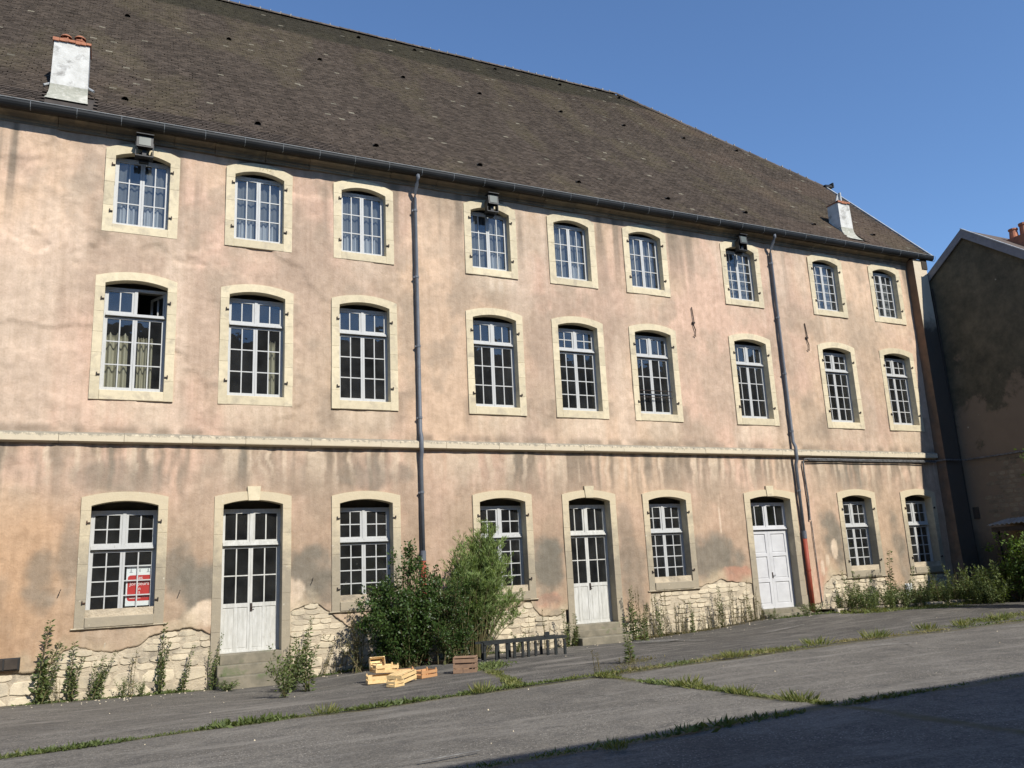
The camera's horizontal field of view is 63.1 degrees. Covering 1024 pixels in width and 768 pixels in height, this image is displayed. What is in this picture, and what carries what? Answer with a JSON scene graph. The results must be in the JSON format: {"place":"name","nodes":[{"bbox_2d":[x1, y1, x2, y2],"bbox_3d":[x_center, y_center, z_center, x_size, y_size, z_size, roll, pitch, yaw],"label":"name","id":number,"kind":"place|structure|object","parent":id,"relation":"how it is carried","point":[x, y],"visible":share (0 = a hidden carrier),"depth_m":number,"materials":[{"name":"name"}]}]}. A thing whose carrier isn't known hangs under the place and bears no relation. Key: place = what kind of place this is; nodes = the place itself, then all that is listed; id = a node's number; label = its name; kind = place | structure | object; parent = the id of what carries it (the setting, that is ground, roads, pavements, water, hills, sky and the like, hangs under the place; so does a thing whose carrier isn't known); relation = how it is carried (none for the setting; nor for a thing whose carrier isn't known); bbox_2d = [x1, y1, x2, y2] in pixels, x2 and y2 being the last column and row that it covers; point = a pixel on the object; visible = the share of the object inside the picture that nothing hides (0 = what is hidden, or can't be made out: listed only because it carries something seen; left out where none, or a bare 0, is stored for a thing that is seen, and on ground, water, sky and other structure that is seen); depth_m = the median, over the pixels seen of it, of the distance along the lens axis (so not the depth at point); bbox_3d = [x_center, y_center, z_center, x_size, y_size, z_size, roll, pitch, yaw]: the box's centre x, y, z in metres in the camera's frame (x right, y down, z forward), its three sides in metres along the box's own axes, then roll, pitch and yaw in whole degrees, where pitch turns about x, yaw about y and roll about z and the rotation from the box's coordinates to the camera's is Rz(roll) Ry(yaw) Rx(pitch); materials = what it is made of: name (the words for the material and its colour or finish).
{"place":"outdoors","nodes":[
{"label":"outdoors","id":0,"kind":"place"},
{"bbox_2d":[0,596,1023,767],"bbox_3d":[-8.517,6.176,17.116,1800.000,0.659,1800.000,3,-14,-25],"label":"ground","id":1,"kind":"structure","parent":0,"point":[977,721],"depth_m":10.76,"materials":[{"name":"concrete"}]},
{"bbox_2d":[28,619,62,703],"bbox_3d":[-9.339,5.575,16.736,0.519,1.672,0.433,9,-16,-24],"label":"tall weed","id":2,"kind":"object","parent":1,"relation":"on","point":[44,673],"visible":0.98,"depth_m":16.66,"materials":[{"name":"green plant"}]},
{"bbox_2d":[34,646,66,704],"bbox_3d":[-9.210,5.818,16.660,0.315,1.194,0.241,20,-20,-21],"label":"tall weed","id":3,"kind":"object","parent":1,"relation":"on","point":[44,693],"visible":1,"depth_m":16.61,"materials":[{"name":"green plant"}]},
{"bbox_2d":[61,641,85,701],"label":"tall weed","id":4,"kind":"object","parent":1,"relation":"on","point":[73,677],"visible":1,"depth_m":16.84,"materials":[{"name":"green plant"}]},
{"bbox_2d":[92,655,110,698],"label":"tall weed","id":5,"kind":"object","parent":1,"relation":"on","point":[97,691],"visible":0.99,"depth_m":17.00,"materials":[{"name":"green plant"}]},
{"bbox_2d":[85,650,118,700],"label":"tall weed","id":6,"kind":"object","parent":1,"relation":"on","point":[101,675],"visible":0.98,"depth_m":16.93,"materials":[{"name":"green plant"}]},
{"bbox_2d":[11,688,209,705],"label":"ground weeds","id":7,"kind":"object","parent":1,"relation":"on","point":[147,694],"visible":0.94,"depth_m":17.21,"materials":[{"name":"green plant"}]},
{"bbox_2d":[154,622,171,692],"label":"tall weed","id":8,"kind":"object","parent":1,"relation":"on","point":[162,671],"visible":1,"depth_m":17.57,"materials":[{"name":"green plant"}]},
{"bbox_2d":[177,645,195,692],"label":"tall weed","id":9,"kind":"object","parent":1,"relation":"on","point":[183,683],"visible":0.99,"depth_m":17.67,"materials":[{"name":"green plant"}]},
{"bbox_2d":[207,633,223,689],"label":"tall weed","id":10,"kind":"object","parent":1,"relation":"on","point":[213,669],"visible":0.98,"depth_m":17.95,"materials":[{"name":"green plant"}]},
{"bbox_2d":[214,679,242,690],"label":"bushy weed","id":11,"kind":"object","parent":1,"relation":"on","point":[231,686],"visible":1,"depth_m":17.32,"materials":[{"name":"green plant"}]},
{"bbox_2d":[263,655,304,697],"bbox_3d":[-4.127,5.286,15.092,0.668,0.776,0.613,4,-14,-26],"label":"bushy weed","id":12,"kind":"object","parent":1,"relation":"on","point":[284,689],"visible":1,"depth_m":14.99,"materials":[{"name":"green plant"}]},
{"bbox_2d":[268,641,314,692],"bbox_3d":[-4.233,5.447,16.044,0.895,0.983,0.549,1,-13,-16],"label":"bushy weed","id":13,"kind":"object","parent":1,"relation":"on","point":[290,658],"visible":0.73,"depth_m":16.08,"materials":[{"name":"green plant"}]},
{"bbox_2d":[0,672,592,758],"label":"seam grass","id":14,"kind":"structure","parent":1,"relation":"on","point":[225,723],"depth_m":11.64,"materials":[{"name":"green plant"}]},
{"bbox_2d":[293,616,313,679],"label":"tall weed","id":15,"kind":"object","parent":1,"relation":"on","point":[302,649],"visible":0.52,"depth_m":18.62,"materials":[{"name":"green plant"}]},
{"bbox_2d":[298,627,318,691],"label":"tall weed","id":16,"kind":"object","parent":1,"relation":"on","point":[307,686],"visible":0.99,"depth_m":15.94,"materials":[{"name":"green plant"}]},
{"bbox_2d":[309,702,341,714],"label":"grass tuft","id":17,"kind":"object","parent":1,"relation":"on","point":[320,711],"visible":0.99,"depth_m":12.06,"materials":[{"name":"green plant"}]},
{"bbox_2d":[319,611,375,672],"bbox_3d":[-3.578,5.777,18.693,0.709,1.364,1.568,-14,-17,41],"label":"dry bush","id":18,"kind":"object","parent":1,"relation":"on","point":[357,658],"visible":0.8,"depth_m":18.74,"materials":[{"name":"green plant"}]},
{"bbox_2d":[366,673,391,684],"bbox_3d":[-2.542,5.656,16.047,0.500,0.168,0.320,1,-13,-18],"label":"crate","id":19,"kind":"object","parent":1,"relation":"on","point":[377,679],"visible":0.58,"depth_m":15.90,"materials":[{"name":"brown wood"}]},
{"bbox_2d":[369,662,398,672],"bbox_3d":[-2.503,5.557,16.343,0.480,0.178,0.320,9,-17,-30],"label":"crate","id":20,"kind":"object","parent":19,"relation":"on","point":[390,668],"visible":0.9,"depth_m":16.22,"materials":[{"name":"brown wood"}]},
{"bbox_2d":[368,656,385,670],"bbox_3d":[-2.639,5.465,16.333,0.300,0.220,0.158,2,-42,-22],"label":"crate","id":21,"kind":"object","parent":20,"relation":"on","point":[376,658],"visible":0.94,"depth_m":16.39,"materials":[{"name":"brown wood"}]},
{"bbox_2d":[386,678,403,687],"bbox_3d":[-2.105,5.399,15.070,0.200,0.128,0.260,-11,-15,33],"label":"crate","id":22,"kind":"object","parent":1,"relation":"on","point":[395,683],"visible":1,"depth_m":15.01,"materials":[{"name":"brown wood"}]},
{"bbox_2d":[387,669,416,682],"bbox_3d":[-2.057,5.482,15.582,0.330,0.188,0.500,-9,-8,25],"label":"crate","id":23,"kind":"object","parent":22,"relation":"on","point":[410,675],"visible":0.8,"depth_m":15.53,"materials":[{"name":"brown wood"}]},
{"bbox_2d":[351,538,459,667],"bbox_3d":[-2.356,5.003,19.216,2.670,2.885,1.822,3,-14,-25],"label":"broadleaf shrub","id":24,"kind":"object","parent":1,"relation":"on","point":[404,642],"visible":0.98,"depth_m":18.75,"materials":[{"name":"green plant"}]},
{"bbox_2d":[416,667,436,678],"bbox_3d":[-1.701,5.607,16.199,0.300,0.168,0.400,-14,-17,41],"label":"crate","id":25,"kind":"object","parent":1,"relation":"on","point":[427,672],"visible":0.81,"depth_m":16.11,"materials":[{"name":"orange wood"}]},
{"bbox_2d":[307,645,566,678],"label":"ground weeds","id":26,"kind":"object","parent":1,"relation":"on","point":[348,670],"visible":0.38,"depth_m":19.16,"materials":[{"name":"green plant"}]},
{"bbox_2d":[418,569,493,664],"bbox_3d":[-1.301,5.314,19.157,1.849,2.093,1.241,7,-16,-37],"label":"grey leaved shrub","id":27,"kind":"object","parent":1,"relation":"on","point":[452,645],"visible":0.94,"depth_m":18.95,"materials":[{"name":"green plant"}]},
{"bbox_2d":[453,655,477,673],"bbox_3d":[-0.919,5.541,16.496,0.460,0.308,0.360,-3,-13,2],"label":"crate","id":28,"kind":"object","parent":1,"relation":"on","point":[464,664],"visible":0.97,"depth_m":16.34,"materials":[{"name":"brown wood"}]},
{"bbox_2d":[437,517,525,658],"bbox_3d":[-0.748,4.853,20.029,1.781,3.309,1.984,-8,-14,24],"label":"willow shrub","id":29,"kind":"object","parent":1,"relation":"on","point":[478,564],"visible":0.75,"depth_m":19.85,"materials":[{"name":"green plant"}]},
{"bbox_2d":[467,678,495,692],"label":"grass tuft","id":30,"kind":"object","parent":1,"relation":"on","point":[478,687],"visible":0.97,"depth_m":13.03,"materials":[{"name":"green plant"}]},
{"bbox_2d":[0,0,981,705],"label":"building","id":31,"kind":"structure","parent":1,"relation":"on","point":[298,328],"depth_m":22.58,"materials":[{"name":"paint"}]},
{"bbox_2d":[0,657,20,671],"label":"meter box","id":32,"kind":"object","parent":31,"relation":"attached to","point":[9,664],"visible":1,"depth_m":16.48,"materials":[{"name":"grey metal"}]},
{"bbox_2d":[70,492,168,630],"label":"window","id":33,"kind":"structure","parent":31,"relation":"in","point":[119,531],"depth_m":18.18,"materials":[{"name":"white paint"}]},
{"bbox_2d":[88,272,176,401],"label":"window","id":34,"kind":"structure","parent":31,"relation":"in","point":[134,330],"depth_m":19.13,"materials":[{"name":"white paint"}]},
{"bbox_2d":[125,566,150,605],"bbox_3d":[-8.123,4.376,18.147,0.500,0.860,0.007,3,-14,-25],"label":"poster","id":35,"kind":"object","parent":31,"relation":"attached to","point":[144,572],"visible":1,"depth_m":18.14,"materials":[{"name":"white paper"}]},
{"bbox_2d":[101,144,179,238],"bbox_3d":[-8.788,-4.534,19.815,1.613,2.272,0.460,3,-14,-25],"label":"window","id":36,"kind":"structure","parent":31,"relation":"in","point":[139,199],"depth_m":19.84,"materials":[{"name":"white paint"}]},
{"bbox_2d":[135,132,153,164],"bbox_3d":[-8.678,-5.556,19.704,0.396,0.603,0.405,3,-14,-25],"label":"floodlight","id":37,"kind":"object","parent":31,"relation":"attached to","point":[144,143],"visible":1,"depth_m":19.63,"materials":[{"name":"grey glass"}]},
{"bbox_2d":[207,486,291,689],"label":"door","id":38,"kind":"structure","parent":31,"relation":"in","point":[251,577],"depth_m":19.20,"materials":[{"name":"paint"}]},
{"bbox_2d":[218,284,293,406],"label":"window","id":39,"kind":"structure","parent":31,"relation":"in","point":[256,335],"depth_m":20.43,"materials":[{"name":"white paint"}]},
{"bbox_2d":[224,163,292,252],"bbox_3d":[-6.374,-4.395,20.966,1.610,2.272,0.460,3,-14,-25],"label":"window","id":40,"kind":"structure","parent":31,"relation":"in","point":[258,204],"depth_m":21.00,"materials":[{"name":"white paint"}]},
{"bbox_2d":[333,180,393,264],"bbox_3d":[-3.975,-4.258,22.111,1.613,2.272,0.460,3,-14,-25],"label":"window","id":41,"kind":"structure","parent":31,"relation":"in","point":[363,210],"depth_m":22.16,"materials":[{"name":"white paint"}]},
{"bbox_2d":[331,295,398,410],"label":"window","id":42,"kind":"structure","parent":31,"relation":"in","point":[364,345],"depth_m":21.59,"materials":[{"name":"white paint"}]},
{"bbox_2d":[329,491,401,612],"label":"window","id":43,"kind":"structure","parent":31,"relation":"in","point":[365,524],"depth_m":20.59,"materials":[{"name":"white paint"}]},
{"bbox_2d":[463,200,517,279],"bbox_3d":[-0.676,-4.068,23.684,1.613,2.272,0.460,3,-14,-25],"label":"window","id":44,"kind":"structure","parent":31,"relation":"in","point":[490,244],"depth_m":23.73,"materials":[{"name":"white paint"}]},
{"bbox_2d":[484,192,498,217],"bbox_3d":[-0.582,-5.053,23.555,0.342,0.603,0.405,3,-14,-25],"label":"floodlight","id":45,"kind":"object","parent":31,"relation":"attached to","point":[491,201],"visible":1,"depth_m":23.48,"materials":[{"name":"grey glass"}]},
{"bbox_2d":[465,308,526,415],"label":"window","id":46,"kind":"structure","parent":31,"relation":"in","point":[480,322],"depth_m":23.08,"materials":[{"name":"white paint"}]},
{"bbox_2d":[472,490,538,600],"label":"window","id":47,"kind":"structure","parent":31,"relation":"in","point":[489,505],"depth_m":22.07,"materials":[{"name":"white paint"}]},
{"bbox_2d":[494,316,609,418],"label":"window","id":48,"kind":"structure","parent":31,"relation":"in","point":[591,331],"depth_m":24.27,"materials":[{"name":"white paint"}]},
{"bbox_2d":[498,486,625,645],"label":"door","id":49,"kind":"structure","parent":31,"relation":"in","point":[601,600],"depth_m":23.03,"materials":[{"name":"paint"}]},
{"bbox_2d":[546,213,598,288],"bbox_3d":[1.698,-3.928,24.833,1.614,2.272,0.428,3,-14,-25],"label":"window","id":50,"kind":"structure","parent":31,"relation":"in","point":[570,237],"depth_m":24.89,"materials":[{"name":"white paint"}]},
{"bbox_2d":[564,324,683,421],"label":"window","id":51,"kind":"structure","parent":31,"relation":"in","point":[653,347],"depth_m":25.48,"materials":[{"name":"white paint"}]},
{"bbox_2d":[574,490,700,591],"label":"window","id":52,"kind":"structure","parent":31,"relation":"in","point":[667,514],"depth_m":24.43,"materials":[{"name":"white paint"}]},
{"bbox_2d":[621,225,670,297],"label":"window","id":53,"kind":"structure","parent":31,"relation":"in","point":[644,247],"depth_m":26.02,"materials":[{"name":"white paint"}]},
{"bbox_2d":[734,233,747,255],"bbox_3d":[7.522,-4.587,27.420,0.342,0.603,0.405,3,-14,-25],"label":"floodlight","id":54,"kind":"object","parent":31,"relation":"attached to","point":[741,242],"visible":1,"depth_m":27.35,"materials":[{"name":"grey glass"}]},
{"bbox_2d":[719,240,764,308],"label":"window","id":55,"kind":"structure","parent":31,"relation":"in","point":[742,282],"depth_m":27.63,"materials":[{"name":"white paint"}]},
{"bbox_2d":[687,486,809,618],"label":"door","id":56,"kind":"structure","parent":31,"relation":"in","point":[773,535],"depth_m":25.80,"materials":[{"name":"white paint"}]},
{"bbox_2d":[728,333,779,425],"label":"window","id":57,"kind":"structure","parent":31,"relation":"in","point":[753,381],"depth_m":27.00,"materials":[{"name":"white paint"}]},
{"bbox_2d":[806,254,848,318],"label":"window","id":58,"kind":"structure","parent":31,"relation":"in","point":[825,273],"depth_m":29.29,"materials":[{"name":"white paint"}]},
{"bbox_2d":[817,342,864,429],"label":"window","id":59,"kind":"structure","parent":31,"relation":"in","point":[837,361],"depth_m":28.62,"materials":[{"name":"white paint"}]},
{"bbox_2d":[836,489,887,578],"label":"window","id":60,"kind":"structure","parent":31,"relation":"in","point":[857,509],"depth_m":27.59,"materials":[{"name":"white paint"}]},
{"bbox_2d":[867,263,906,324],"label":"window","id":61,"kind":"structure","parent":31,"relation":"in","point":[884,280],"depth_m":30.54,"materials":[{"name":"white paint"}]},
{"bbox_2d":[879,348,924,431],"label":"window","id":62,"kind":"structure","parent":31,"relation":"in","point":[904,412],"depth_m":29.87,"materials":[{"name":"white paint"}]},
{"bbox_2d":[873,489,946,574],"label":"window","id":63,"kind":"structure","parent":31,"relation":"in","point":[919,509],"depth_m":28.84,"materials":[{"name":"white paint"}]},
{"bbox_2d":[802,450,1023,519],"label":"cable","id":64,"kind":"object","parent":31,"relation":"attached to","point":[866,460],"visible":1,"depth_m":27.88,"materials":[{"name":"grey metal"}]},
{"bbox_2d":[473,659,517,671],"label":"seam grass","id":65,"kind":"structure","parent":1,"relation":"on","point":[492,665],"depth_m":17.09,"materials":[{"name":"green plant"}]},
{"bbox_2d":[483,664,523,686],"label":"seam grass","id":66,"kind":"structure","parent":1,"relation":"on","point":[507,679],"depth_m":14.33,"materials":[{"name":"green plant"}]},
{"bbox_2d":[474,632,566,661],"bbox_3d":[0.211,6.015,19.142,2.068,0.580,0.564,2,-13,-20],"label":"bench frame","id":67,"kind":"object","parent":1,"relation":"on","point":[546,636],"visible":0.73,"depth_m":19.02,"materials":[{"name":"grey metal"}]},
{"bbox_2d":[568,613,579,645],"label":"tall weed","id":68,"kind":"object","parent":1,"relation":"on","point":[574,633],"visible":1,"depth_m":21.66,"materials":[{"name":"green plant"}]},
{"bbox_2d":[598,736,629,751],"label":"grass tuft","id":69,"kind":"object","parent":1,"relation":"on","point":[615,746],"visible":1,"depth_m":7.89,"materials":[{"name":"green plant"}]},
{"bbox_2d":[621,617,635,662],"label":"tall weed","id":70,"kind":"object","parent":1,"relation":"on","point":[629,652],"visible":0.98,"depth_m":15.83,"materials":[{"name":"green plant"}]},
{"bbox_2d":[628,586,640,639],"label":"tall weed","id":71,"kind":"object","parent":1,"relation":"on","point":[633,625],"visible":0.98,"depth_m":22.51,"materials":[{"name":"green plant"}]},
{"bbox_2d":[608,654,664,669],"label":"ground weeds","id":72,"kind":"object","parent":1,"relation":"on","point":[637,660],"visible":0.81,"depth_m":15.81,"materials":[{"name":"green plant"}]},
{"bbox_2d":[635,604,648,640],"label":"tall weed","id":73,"kind":"object","parent":1,"relation":"on","point":[642,634],"visible":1,"depth_m":21.92,"materials":[{"name":"green plant"}]},
{"bbox_2d":[653,595,664,636],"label":"tall weed","id":74,"kind":"object","parent":1,"relation":"on","point":[659,630],"visible":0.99,"depth_m":22.94,"materials":[{"name":"green plant"}]},
{"bbox_2d":[666,673,703,686],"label":"grass tuft","id":75,"kind":"object","parent":1,"relation":"on","point":[695,680],"visible":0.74,"depth_m":12.04,"materials":[{"name":"green plant"}]},
{"bbox_2d":[593,670,838,705],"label":"seam grass","id":76,"kind":"structure","parent":1,"relation":"on","point":[698,685],"depth_m":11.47,"materials":[{"name":"green plant"}]},
{"bbox_2d":[648,643,808,668],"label":"ground weeds","id":77,"kind":"object","parent":1,"relation":"on","point":[755,650],"visible":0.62,"depth_m":15.62,"materials":[{"name":"green plant"}]},
{"bbox_2d":[723,682,757,694],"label":"grass tuft","id":78,"kind":"object","parent":1,"relation":"on","point":[734,689],"visible":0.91,"depth_m":10.95,"materials":[{"name":"green plant"}]},
{"bbox_2d":[771,688,820,701],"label":"grass tuft","id":79,"kind":"object","parent":1,"relation":"on","point":[793,695],"visible":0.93,"depth_m":10.01,"materials":[{"name":"green plant"}]},
{"bbox_2d":[594,619,1023,676],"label":"seam grass","id":80,"kind":"structure","parent":1,"relation":"on","point":[753,653],"depth_m":15.64,"materials":[{"name":"green plant"}]},
{"bbox_2d":[798,635,834,645],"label":"grass tuft","id":81,"kind":"object","parent":1,"relation":"on","point":[820,639],"visible":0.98,"depth_m":16.21,"materials":[{"name":"green plant"}]},
{"bbox_2d":[853,584,880,609],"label":"bushy weed","id":82,"kind":"object","parent":1,"relation":"on","point":[868,607],"visible":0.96,"depth_m":24.59,"materials":[{"name":"green plant"}]},
{"bbox_2d":[859,627,892,638],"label":"grass tuft","id":83,"kind":"object","parent":1,"relation":"on","point":[882,633],"visible":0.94,"depth_m":16.92,"materials":[{"name":"green plant"}]},
{"bbox_2d":[774,604,980,618],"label":"ground weeds","id":84,"kind":"object","parent":1,"relation":"on","point":[816,613],"visible":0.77,"depth_m":24.65,"materials":[{"name":"green plant"}]},
{"bbox_2d":[882,551,895,600],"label":"tall weed","id":85,"kind":"object","parent":1,"relation":"on","point":[889,576],"visible":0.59,"depth_m":26.56,"materials":[{"name":"green plant"}]},
{"bbox_2d":[822,598,969,611],"bbox_3d":[12.999,6.981,26.570,7.200,0.083,1.600,3,-14,-25],"label":"planting bed","id":86,"kind":"object","parent":1,"relation":"on","point":[866,608],"visible":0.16,"depth_m":25.29,"materials":[{"name":"green plant"}]},
{"bbox_2d":[838,585,865,608],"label":"bushy weed","id":87,"kind":"object","parent":86,"relation":"on","point":[853,600],"visible":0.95,"depth_m":24.97,"materials":[{"name":"green plant"}]},
{"bbox_2d":[895,581,920,607],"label":"bushy weed","id":88,"kind":"object","parent":1,"relation":"on","point":[902,597],"visible":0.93,"depth_m":25.15,"materials":[{"name":"green plant"}]},
{"bbox_2d":[827,597,1019,613],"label":"ground weeds","id":89,"kind":"object","parent":1,"relation":"on","point":[871,610],"visible":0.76,"depth_m":24.98,"materials":[{"name":"green plant"}]},
{"bbox_2d":[911,622,939,629],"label":"grass tuft","id":90,"kind":"object","parent":1,"relation":"on","point":[926,626],"visible":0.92,"depth_m":18.15,"materials":[{"name":"green plant"}]},
{"bbox_2d":[937,583,952,603],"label":"bushy weed","id":91,"kind":"object","parent":1,"relation":"on","point":[947,596],"visible":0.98,"depth_m":25.88,"materials":[{"name":"green plant"}]},
{"bbox_2d":[946,562,978,602],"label":"bushy weed","id":92,"kind":"object","parent":1,"relation":"on","point":[964,588],"visible":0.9,"depth_m":25.83,"materials":[{"name":"green plant"}]},
{"bbox_2d":[902,611,1023,632],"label":"ground weeds","id":93,"kind":"object","parent":1,"relation":"on","point":[984,620],"visible":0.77,"depth_m":19.44,"materials":[{"name":"green plant"}]},
{"bbox_2d":[927,222,1023,597],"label":"neighbouring building","id":94,"kind":"structure","parent":1,"relation":"on","point":[976,282],"depth_m":28.87,"materials":[{"name":"paint"}]},
{"bbox_2d":[958,565,993,603],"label":"bushy weed","id":95,"kind":"object","parent":1,"relation":"on","point":[969,580],"visible":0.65,"depth_m":25.71,"materials":[{"name":"green plant"}]},
{"bbox_2d":[964,567,992,603],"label":"bushy weed","id":96,"kind":"object","parent":1,"relation":"on","point":[978,582],"visible":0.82,"depth_m":25.69,"materials":[{"name":"green plant"}]},
{"bbox_2d":[974,560,1013,602],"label":"bushy weed","id":97,"kind":"object","parent":1,"relation":"on","point":[996,571],"visible":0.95,"depth_m":25.33,"materials":[{"name":"green plant"}]},
{"bbox_2d":[983,582,1006,603],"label":"bushy weed","id":98,"kind":"object","parent":1,"relation":"on","point":[990,595],"visible":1,"depth_m":25.21,"materials":[{"name":"green plant"}]},
{"bbox_2d":[985,531,1023,601],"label":"elder bush","id":99,"kind":"object","parent":1,"relation":"on","point":[1011,568],"visible":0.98,"depth_m":25.79,"materials":[{"name":"green plant"}]},
{"bbox_2d":[987,517,1023,595],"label":"lean to","id":100,"kind":"object","parent":1,"relation":"on","point":[996,530],"visible":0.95,"depth_m":27.02,"materials":[{"name":"grey metal"}]},
{"bbox_2d":[230,0,1023,273],"label":"sky","id":101,"kind":"structure","parent":0,"point":[913,110],"materials":[{"name":"blue"}]},
{"bbox_2d":[422,674,1021,767],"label":"seam grass","id":102,"kind":"structure","parent":0,"point":[702,725],"depth_m":8.72,"materials":[{"name":"green plant"}]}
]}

